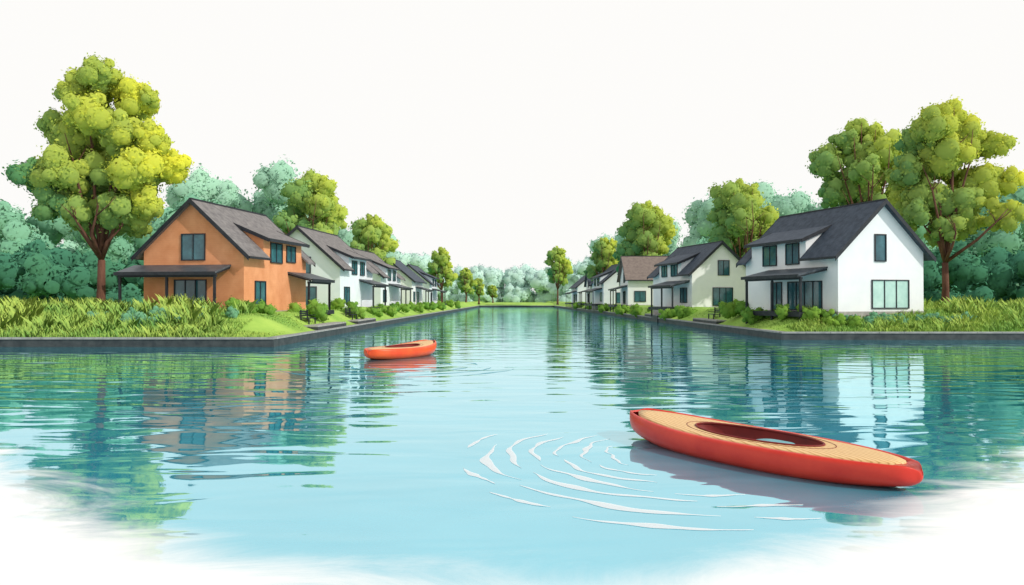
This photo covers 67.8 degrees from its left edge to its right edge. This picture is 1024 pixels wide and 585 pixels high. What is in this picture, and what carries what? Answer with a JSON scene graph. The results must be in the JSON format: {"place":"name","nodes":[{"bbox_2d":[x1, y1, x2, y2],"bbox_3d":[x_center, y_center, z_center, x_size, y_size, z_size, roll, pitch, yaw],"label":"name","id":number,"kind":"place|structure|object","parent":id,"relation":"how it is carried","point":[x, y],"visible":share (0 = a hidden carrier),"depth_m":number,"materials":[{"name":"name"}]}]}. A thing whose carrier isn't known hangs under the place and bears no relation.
{"place":"outdoors","nodes":[
{"label":"outdoors","id":0,"kind":"place"},
{"bbox_2d":[44,300,484,336],"bbox_3d":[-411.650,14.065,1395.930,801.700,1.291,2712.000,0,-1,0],"label":"lawn ground","id":1,"kind":"structure","parent":0,"point":[259,324],"depth_m":49.42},
{"bbox_2d":[0,236,143,304],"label":"dark woodland","id":2,"kind":"object","parent":1,"relation":"on","point":[37,268],"visible":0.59,"depth_m":64.50,"materials":[{"name":"teal plant"}]},
{"bbox_2d":[1,52,194,302],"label":"tree","id":3,"kind":"object","parent":1,"relation":"on","point":[100,168],"visible":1,"depth_m":48.75,"materials":[{"name":"green plant"}]},
{"bbox_2d":[0,191,223,293],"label":"hazy woodland","id":4,"kind":"object","parent":1,"relation":"on","point":[15,233],"visible":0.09,"depth_m":109.53,"materials":[{"name":"teal plant"}]},
{"bbox_2d":[0,293,269,336],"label":"tall grass","id":5,"kind":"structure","parent":1,"relation":"on","point":[31,317],"depth_m":42.71,"materials":[{"name":"plant"}]},
{"bbox_2d":[0,337,275,346],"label":"stone kerb","id":6,"kind":"structure","parent":1,"relation":"on","point":[137,341],"depth_m":39.98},
{"bbox_2d":[87,304,238,325],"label":"flowering shrubs","id":7,"kind":"object","parent":1,"relation":"on","point":[232,313],"visible":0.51,"depth_m":43.94,"materials":[{"name":"green plant"}]},
{"bbox_2d":[113,267,229,304],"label":"porch posts","id":8,"kind":"object","parent":1,"relation":"on","point":[166,275],"visible":0.67,"depth_m":48.84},
{"bbox_2d":[117,264,230,272],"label":"porch roof","id":9,"kind":"structure","parent":8,"relation":"on","point":[168,268],"depth_m":49.68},
{"bbox_2d":[8,159,399,258],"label":"woodland","id":10,"kind":"object","parent":1,"relation":"on","point":[269,200],"visible":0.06,"depth_m":136.36,"materials":[{"name":"teal plant"}]},
{"bbox_2d":[224,295,258,313],"bbox_3d":[-16.764,0.904,47.474,2.184,1.460,1.305,0,-1,-11],"label":"bush","id":11,"kind":"object","parent":1,"relation":"on","point":[230,302],"visible":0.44,"depth_m":47.01,"materials":[{"name":"green plant"}]},
{"bbox_2d":[256,299,276,316],"bbox_3d":[-15.887,1.030,47.878,2.134,1.282,1.107,0,-1,0],"label":"bush","id":12,"kind":"object","parent":1,"relation":"on","point":[269,309],"visible":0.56,"depth_m":47.62,"materials":[{"name":"green plant"}]},
{"bbox_2d":[286,298,328,321],"bbox_3d":[-14.771,1.276,54.862,3.290,1.759,1.657,0,-1,0],"label":"bush","id":13,"kind":"object","parent":1,"relation":"on","point":[315,308],"visible":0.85,"depth_m":54.52,"materials":[{"name":"green plant"}]},
{"bbox_2d":[273,168,349,234],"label":"tree","id":14,"kind":"object","parent":1,"relation":"on","point":[311,195],"visible":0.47,"depth_m":88.70,"materials":[{"name":"green plant"}]},
{"bbox_2d":[288,274,334,314],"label":"porch posts","id":15,"kind":"object","parent":1,"relation":"on","point":[319,281],"visible":0.74,"depth_m":57.79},
{"bbox_2d":[288,272,330,279],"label":"porch roof","id":16,"kind":"structure","parent":15,"relation":"on","point":[309,276],"depth_m":57.64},
{"bbox_2d":[304,322,345,329],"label":"stone terrace","id":17,"kind":"structure","parent":1,"relation":"on","point":[321,326],"depth_m":51.93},
{"bbox_2d":[327,298,359,309],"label":"bush","id":18,"kind":"object","parent":1,"relation":"on","point":[338,303],"visible":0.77,"depth_m":68.02,"materials":[{"name":"green plant"}]},
{"bbox_2d":[339,305,365,318],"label":"bush","id":19,"kind":"object","parent":1,"relation":"on","point":[359,311],"visible":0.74,"depth_m":65.70,"materials":[{"name":"green plant"}]},
{"bbox_2d":[347,318,375,323],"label":"stone terrace","id":20,"kind":"structure","parent":1,"relation":"on","point":[360,321],"depth_m":64.49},
{"bbox_2d":[365,306,382,316],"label":"bush","id":21,"kind":"object","parent":1,"relation":"on","point":[375,311],"visible":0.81,"depth_m":75.69,"materials":[{"name":"green plant"}]},
{"bbox_2d":[350,213,398,264],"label":"tree","id":22,"kind":"object","parent":1,"relation":"on","point":[371,231],"visible":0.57,"depth_m":119.91,"materials":[{"name":"green plant"}]},
{"bbox_2d":[374,304,397,316],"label":"bush","id":23,"kind":"object","parent":1,"relation":"on","point":[390,311],"visible":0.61,"depth_m":81.58,"materials":[{"name":"green plant"}]},
{"bbox_2d":[409,301,424,312],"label":"bush","id":24,"kind":"object","parent":1,"relation":"on","point":[419,308],"visible":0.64,"depth_m":103.59,"materials":[{"name":"green plant"}]},
{"bbox_2d":[427,246,457,302],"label":"tree","id":25,"kind":"object","parent":1,"relation":"on","point":[440,266],"visible":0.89,"depth_m":182.96,"materials":[{"name":"green plant"}]},
{"bbox_2d":[457,267,477,301],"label":"tree","id":26,"kind":"object","parent":1,"relation":"on","point":[467,282],"visible":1,"depth_m":233.93,"materials":[{"name":"green plant"}]},
{"bbox_2d":[473,278,484,303],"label":"tree","id":27,"kind":"object","parent":1,"relation":"on","point":[479,289],"visible":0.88,"depth_m":261.18,"materials":[{"name":"green plant"}]},
{"bbox_2d":[394,250,590,302],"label":"distant woodland","id":28,"kind":"object","parent":1,"relation":"on","point":[514,284],"visible":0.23,"depth_m":351.46,"materials":[{"name":"teal plant"}]},
{"bbox_3d":[-20.405,1.977,55.288,7.260,1.350,9.660,0,-1,9],"label":"plinth","id":29,"kind":"object","parent":1,"relation":"on","visible":0},
{"bbox_2d":[144,205,305,310],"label":"walls","id":30,"kind":"structure","parent":29,"relation":"on","point":[241,276],"depth_m":50.82,"materials":[{"name":"paint"}]},
{"bbox_2d":[135,199,314,264],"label":"roof","id":31,"kind":"structure","parent":30,"relation":"on","point":[224,219],"depth_m":52.15,"materials":[{"name":"grey tile"}]},
{"bbox_2d":[131,198,314,265],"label":"bargeboards","id":32,"kind":"object","parent":31,"relation":"attached to","point":[206,217],"visible":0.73,"depth_m":50.29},
{"bbox_2d":[242,230,300,257],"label":"dormer walls","id":33,"kind":"structure","parent":31,"relation":"on","point":[263,245],"depth_m":53.08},
{"bbox_2d":[238,224,304,243],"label":"dormer roof","id":34,"kind":"structure","parent":33,"relation":"on","point":[272,234],"depth_m":55.67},
{"bbox_2d":[234,223,309,247],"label":"dormer fascia","id":35,"kind":"structure","parent":34,"relation":"attached to","point":[267,238],"depth_m":52.70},
{"bbox_2d":[174,233,295,303],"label":"window frames","id":36,"kind":"structure","parent":30,"relation":"in","point":[193,259],"depth_m":50.64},
{"bbox_2d":[175,235,294,304],"bbox_3d":[-18.199,-1.294,53.056,3.347,5.050,9.070,0,-1,42],"label":"glass","id":37,"kind":"object","parent":36,"relation":"attached to","point":[187,254],"visible":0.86,"depth_m":50.65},
{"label":"plinth","id":38,"kind":"object","parent":1,"relation":"on","visible":0},
{"bbox_2d":[290,230,372,307],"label":"walls","id":39,"kind":"structure","parent":38,"relation":"on","point":[325,266],"depth_m":74.36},
{"bbox_2d":[289,227,377,273],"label":"roof","id":40,"kind":"structure","parent":39,"relation":"on","point":[322,240],"depth_m":77.54,"materials":[{"name":"grey tile"}]},
{"bbox_2d":[287,225,378,275],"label":"bargeboards","id":41,"kind":"object","parent":40,"relation":"attached to","point":[315,244],"visible":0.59,"depth_m":73.91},
{"bbox_2d":[334,251,365,268],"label":"dormer walls","id":42,"kind":"structure","parent":40,"relation":"on","point":[347,260],"depth_m":76.85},
{"bbox_2d":[306,257,364,302],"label":"window frames","id":43,"kind":"structure","parent":39,"relation":"attached to","point":[352,274],"depth_m":78.36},
{"bbox_2d":[306,261,363,304],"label":"glass","id":44,"kind":"object","parent":43,"relation":"attached to","point":[312,292],"visible":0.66,"depth_m":74.35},
{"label":"plinth","id":45,"kind":"object","parent":1,"relation":"on","visible":0},
{"bbox_2d":[373,274,400,305],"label":"walls","id":46,"kind":"structure","parent":45,"relation":"on","point":[393,294],"depth_m":101.54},
{"bbox_2d":[353,249,404,279],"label":"roof","id":47,"kind":"structure","parent":46,"relation":"on","point":[370,256],"depth_m":102.09,"materials":[{"name":"grey tile"}]},
{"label":"plinth","id":48,"kind":"object","parent":1,"relation":"on","visible":0},
{"bbox_2d":[392,265,422,303],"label":"walls","id":49,"kind":"structure","parent":48,"relation":"on","point":[407,282],"depth_m":122.10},
{"bbox_2d":[395,260,425,282],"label":"roof","id":50,"kind":"structure","parent":49,"relation":"on","point":[408,271],"depth_m":127.36,"materials":[{"name":"tile"}]},
{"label":"plinth","id":51,"kind":"object","parent":1,"relation":"on","visible":0},
{"bbox_2d":[407,266,436,302],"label":"walls","id":52,"kind":"structure","parent":51,"relation":"on","point":[434,292],"depth_m":144.15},
{"bbox_2d":[327,245,371,261],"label":"dormer fascia","id":53,"kind":"structure","parent":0,"point":[345,254],"depth_m":76.59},
{"bbox_2d":[0,307,1023,584],"bbox_3d":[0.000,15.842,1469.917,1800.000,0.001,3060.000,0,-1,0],"label":"water","id":54,"kind":"structure","parent":0,"point":[190,465],"depth_m":11.75,"materials":[{"name":"liquid"}]},
{"bbox_2d":[272,305,479,346],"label":"stone kerb","id":55,"kind":"structure","parent":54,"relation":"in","point":[286,339],"depth_m":56.26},
{"bbox_2d":[283,361,511,376],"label":"water ripples","id":56,"kind":"object","parent":54,"relation":"on","point":[352,367],"visible":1,"depth_m":26.38},
{"bbox_2d":[364,340,436,359],"bbox_3d":[-4.825,2.541,33.378,2.000,0.732,4.897,0,-1,26],"label":"kayak","id":57,"kind":"object","parent":54,"relation":"on","point":[419,348],"visible":0.98,"depth_m":32.33,"materials":[{"name":"orange paint"}]},
{"bbox_2d":[464,434,819,529],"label":"water ripples","id":58,"kind":"object","parent":54,"relation":"on","point":[486,460],"visible":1,"depth_m":9.94},
{"bbox_2d":[630,408,922,486],"bbox_3d":[3.775,2.420,12.004,1.650,0.583,5.313,0,-1,-35],"label":"kayak","id":59,"kind":"object","parent":54,"relation":"on","point":[784,453],"visible":0.99,"depth_m":11.11,"materials":[{"name":"red paint"}]},
{"bbox_2d":[0,0,1023,298],"label":"sky","id":60,"kind":"structure","parent":0,"point":[501,134],"materials":[{"name":"white"}]},
{"bbox_2d":[480,302,552,304],"bbox_3d":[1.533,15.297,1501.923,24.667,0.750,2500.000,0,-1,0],"label":"lawn ground","id":61,"kind":"structure","parent":0,"point":[516,303],"depth_m":260.65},
{"bbox_2d":[485,285,497,302],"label":"tree","id":62,"kind":"object","parent":61,"relation":"on","point":[491,290],"visible":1,"depth_m":289.27,"materials":[{"name":"green plant"}]},
{"bbox_2d":[479,305,553,306],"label":"stone kerb","id":63,"kind":"structure","parent":61,"relation":"on","point":[516,306],"depth_m":251.97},
{"bbox_2d":[686,308,838,331],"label":"lawn grass","id":64,"kind":"structure","parent":0,"point":[783,328],"depth_m":51.51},
{"bbox_2d":[545,301,1023,331],"bbox_3d":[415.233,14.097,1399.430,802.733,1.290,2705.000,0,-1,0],"label":"lawn ground","id":65,"kind":"structure","parent":0,"point":[736,320],"depth_m":59.35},
{"bbox_2d":[544,246,572,304],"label":"tree","id":66,"kind":"object","parent":65,"relation":"on","point":[561,267],"visible":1,"depth_m":242.59,"materials":[{"name":"green plant"}]},
{"bbox_2d":[583,237,618,280],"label":"tree","id":67,"kind":"object","parent":65,"relation":"on","point":[602,258],"visible":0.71,"depth_m":153.56,"materials":[{"name":"green plant"}]},
{"bbox_2d":[614,304,630,314],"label":"bush","id":68,"kind":"object","parent":65,"relation":"on","point":[621,310],"visible":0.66,"depth_m":107.71,"materials":[{"name":"green plant"}]},
{"bbox_2d":[628,303,650,317],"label":"bush","id":69,"kind":"object","parent":65,"relation":"on","point":[636,309],"visible":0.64,"depth_m":96.60,"materials":[{"name":"green plant"}]},
{"bbox_2d":[612,200,677,274],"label":"tree","id":70,"kind":"object","parent":65,"relation":"on","point":[647,228],"visible":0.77,"depth_m":125.80,"materials":[{"name":"green plant"}]},
{"bbox_2d":[658,305,677,320],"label":"bush","id":71,"kind":"object","parent":65,"relation":"on","point":[669,313],"visible":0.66,"depth_m":79.66,"materials":[{"name":"green plant"}]},
{"bbox_2d":[648,281,689,315],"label":"porch posts","id":72,"kind":"object","parent":65,"relation":"on","point":[661,287],"visible":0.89,"depth_m":82.95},
{"bbox_2d":[554,305,784,339],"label":"stone kerb","id":73,"kind":"structure","parent":65,"relation":"on","point":[771,334],"depth_m":62.91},
{"bbox_2d":[674,305,697,318],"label":"bush","id":74,"kind":"object","parent":65,"relation":"on","point":[682,311],"visible":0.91,"depth_m":75.71,"materials":[{"name":"green plant"}]},
{"bbox_2d":[653,306,718,313],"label":"plinth","id":75,"kind":"structure","parent":65,"relation":"on","point":[655,311],"depth_m":89.18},
{"bbox_2d":[653,244,745,306],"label":"walls","id":76,"kind":"structure","parent":75,"relation":"on","point":[704,278],"depth_m":80.83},
{"bbox_2d":[647,242,745,277],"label":"roof","id":77,"kind":"structure","parent":76,"relation":"on","point":[704,251],"depth_m":82.59,"materials":[{"name":"tile"}]},
{"bbox_2d":[659,258,692,273],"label":"dormer walls","id":78,"kind":"structure","parent":77,"relation":"on","point":[681,266],"depth_m":83.02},
{"bbox_2d":[656,253,696,264],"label":"dormer roof","id":79,"kind":"structure","parent":78,"relation":"on","point":[677,258],"depth_m":85.70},
{"bbox_2d":[647,240,745,278],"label":"bargeboards","id":80,"kind":"object","parent":77,"relation":"attached to","point":[709,255],"visible":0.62,"depth_m":80.25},
{"bbox_2d":[661,260,732,305],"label":"window frames","id":81,"kind":"structure","parent":76,"relation":"attached to","point":[712,287],"depth_m":80.84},
{"bbox_2d":[662,261,731,304],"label":"glass","id":82,"kind":"object","parent":81,"relation":"attached to","point":[726,295],"visible":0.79,"depth_m":80.81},
{"bbox_2d":[693,318,726,323],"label":"stone terrace","id":83,"kind":"structure","parent":65,"relation":"on","point":[712,321],"depth_m":64.49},
{"bbox_2d":[718,298,743,318],"bbox_3d":[18.130,1.306,61.181,3.661,1.723,1.800,0,-1,-17],"label":"bush","id":84,"kind":"object","parent":65,"relation":"on","point":[727,311],"visible":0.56,"depth_m":60.45,"materials":[{"name":"green plant"}]},
{"bbox_2d":[706,178,779,257],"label":"tree","id":85,"kind":"object","parent":65,"relation":"on","point":[739,216],"visible":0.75,"depth_m":93.30,"materials":[{"name":"green plant"}]},
{"bbox_2d":[739,306,774,324],"bbox_3d":[18.017,1.641,55.529,2.762,1.385,1.482,0,-1,0],"label":"bush","id":86,"kind":"object","parent":65,"relation":"on","point":[750,318],"visible":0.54,"depth_m":55.29,"materials":[{"name":"green plant"}]},
{"bbox_2d":[741,269,826,323],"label":"porch posts","id":87,"kind":"object","parent":65,"relation":"on","point":[771,278],"visible":0.78,"depth_m":53.38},
{"bbox_2d":[745,267,827,276],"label":"porch roof","id":88,"kind":"structure","parent":87,"relation":"on","point":[801,271],"depth_m":53.19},
{"bbox_2d":[753,310,821,316],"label":"porch floor","id":89,"kind":"structure","parent":65,"relation":"on","point":[773,313],"depth_m":52.98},
{"bbox_2d":[775,304,808,320],"bbox_3d":[19.027,1.332,52.016,2.464,1.157,1.492,0,-1,0],"label":"bush","id":90,"kind":"object","parent":65,"relation":"on","point":[781,311],"visible":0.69,"depth_m":51.54,"materials":[{"name":"green plant"}]},
{"bbox_2d":[585,179,1018,285],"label":"woodland","id":91,"kind":"object","parent":65,"relation":"on","point":[697,213],"visible":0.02,"depth_m":146.47,"materials":[{"name":"teal plant"}]},
{"bbox_2d":[800,305,834,320],"bbox_3d":[20.193,1.467,50.381,2.411,1.255,1.287,0,-1,0],"label":"bush","id":92,"kind":"object","parent":65,"relation":"on","point":[813,312],"visible":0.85,"depth_m":50.08,"materials":[{"name":"green plant"}]},
{"bbox_2d":[822,313,861,326],"bbox_3d":[21.300,1.880,49.323,2.476,1.152,1.137,0,-1,0],"label":"bush","id":93,"kind":"object","parent":65,"relation":"on","point":[839,319],"visible":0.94,"depth_m":49.02,"materials":[{"name":"green plant"}]},
{"bbox_2d":[805,117,902,208],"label":"tree","id":94,"kind":"object","parent":65,"relation":"on","point":[861,150],"visible":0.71,"depth_m":74.05,"materials":[{"name":"green plant"}]},
{"bbox_2d":[696,186,1023,293],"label":"hazy woodland","id":95,"kind":"object","parent":65,"relation":"on","point":[1015,240],"visible":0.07,"depth_m":106.56,"materials":[{"name":"teal plant"}]},
{"bbox_2d":[834,311,923,317],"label":"plinth","id":96,"kind":"structure","parent":65,"relation":"on","point":[863,313],"depth_m":50.55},
{"bbox_2d":[746,206,923,311],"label":"walls","id":97,"kind":"structure","parent":96,"relation":"on","point":[850,273],"depth_m":51.14,"materials":[{"name":"paint"}]},
{"bbox_2d":[737,200,932,265],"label":"roof","id":98,"kind":"structure","parent":97,"relation":"on","point":[847,222],"depth_m":52.58,"materials":[{"name":"tile"}]},
{"bbox_2d":[752,233,821,258],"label":"dormer walls","id":99,"kind":"structure","parent":98,"relation":"on","point":[804,247],"depth_m":55.57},
{"bbox_2d":[747,225,828,244],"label":"dormer roof","id":100,"kind":"structure","parent":99,"relation":"on","point":[788,235],"depth_m":56.27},
{"bbox_2d":[744,224,831,247],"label":"dormer fascia","id":101,"kind":"structure","parent":100,"relation":"attached to","point":[793,240],"depth_m":53.90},
{"bbox_2d":[736,198,936,267],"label":"bargeboards","id":102,"kind":"object","parent":98,"relation":"attached to","point":[869,220],"visible":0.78,"depth_m":50.90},
{"bbox_2d":[762,234,909,309],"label":"window frames","id":103,"kind":"structure","parent":97,"relation":"attached to","point":[798,243],"depth_m":51.66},
{"bbox_2d":[763,235,884,308],"bbox_3d":[21.035,-1.314,53.585,2.784,5.000,9.042,0,-1,-40],"label":"glass","id":104,"kind":"object","parent":103,"relation":"attached to","point":[880,247],"visible":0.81,"depth_m":54.10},
{"bbox_2d":[873,281,907,307],"bbox_3d":[25.384,0.114,51.162,2.900,1.800,0.065,0,-1,-16],"label":"light glass","id":105,"kind":"object","parent":103,"relation":"attached to","point":[890,294],"visible":1,"depth_m":51.13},
{"bbox_2d":[780,332,1023,339],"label":"stone kerb","id":106,"kind":"structure","parent":65,"relation":"on","point":[901,335],"depth_m":46.98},
{"bbox_2d":[832,311,977,324],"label":"flowering shrubs","id":107,"kind":"object","parent":65,"relation":"on","point":[869,318],"visible":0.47,"depth_m":49.88,"materials":[{"name":"green plant"}]},
{"bbox_2d":[787,295,1023,331],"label":"tall grass","id":108,"kind":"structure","parent":65,"relation":"on","point":[998,315],"depth_m":49.29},
{"bbox_2d":[883,95,1023,301],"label":"tree","id":109,"kind":"object","parent":65,"relation":"on","point":[944,141],"visible":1,"depth_m":59.06,"materials":[{"name":"green plant"}]},
{"bbox_2d":[923,240,1023,304],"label":"dark woodland","id":110,"kind":"object","parent":65,"relation":"on","point":[997,273],"visible":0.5,"depth_m":72.84,"materials":[{"name":"teal plant"}]},
{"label":"plinth","id":111,"kind":"object","parent":65,"relation":"on","visible":0},
{"bbox_2d":[620,267,652,304],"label":"walls","id":112,"kind":"structure","parent":111,"relation":"on","point":[631,287],"depth_m":113.01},
{"bbox_2d":[623,273,645,303],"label":"window frames","id":113,"kind":"structure","parent":112,"relation":"attached to","point":[625,293],"depth_m":115.33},
{"bbox_2d":[623,291,645,302],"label":"glass","id":114,"kind":"object","parent":113,"relation":"on","point":[640,295],"visible":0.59,"depth_m":112.99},
{"bbox_2d":[617,256,667,281],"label":"roof","id":115,"kind":"structure","parent":112,"relation":"on","point":[638,267],"depth_m":115.18,"materials":[{"name":"brown tile"}]},
{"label":"plinth","id":116,"kind":"object","parent":65,"relation":"on","visible":0},
{"bbox_2d":[592,272,619,303],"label":"walls","id":117,"kind":"structure","parent":116,"relation":"on","point":[610,283],"depth_m":138.22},
{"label":"porch floor","id":118,"kind":"structure","parent":0,"visible":0},
{"bbox_2d":[359,280,388,306],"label":"porch posts","id":119,"kind":"object","parent":118,"relation":"on","point":[381,286],"visible":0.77,"depth_m":81.00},
{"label":"plinth","id":120,"kind":"object","parent":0,"visible":0},
{"bbox_2d":[571,282,585,302],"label":"walls","id":121,"kind":"structure","parent":120,"relation":"on","point":[581,287],"depth_m":186.11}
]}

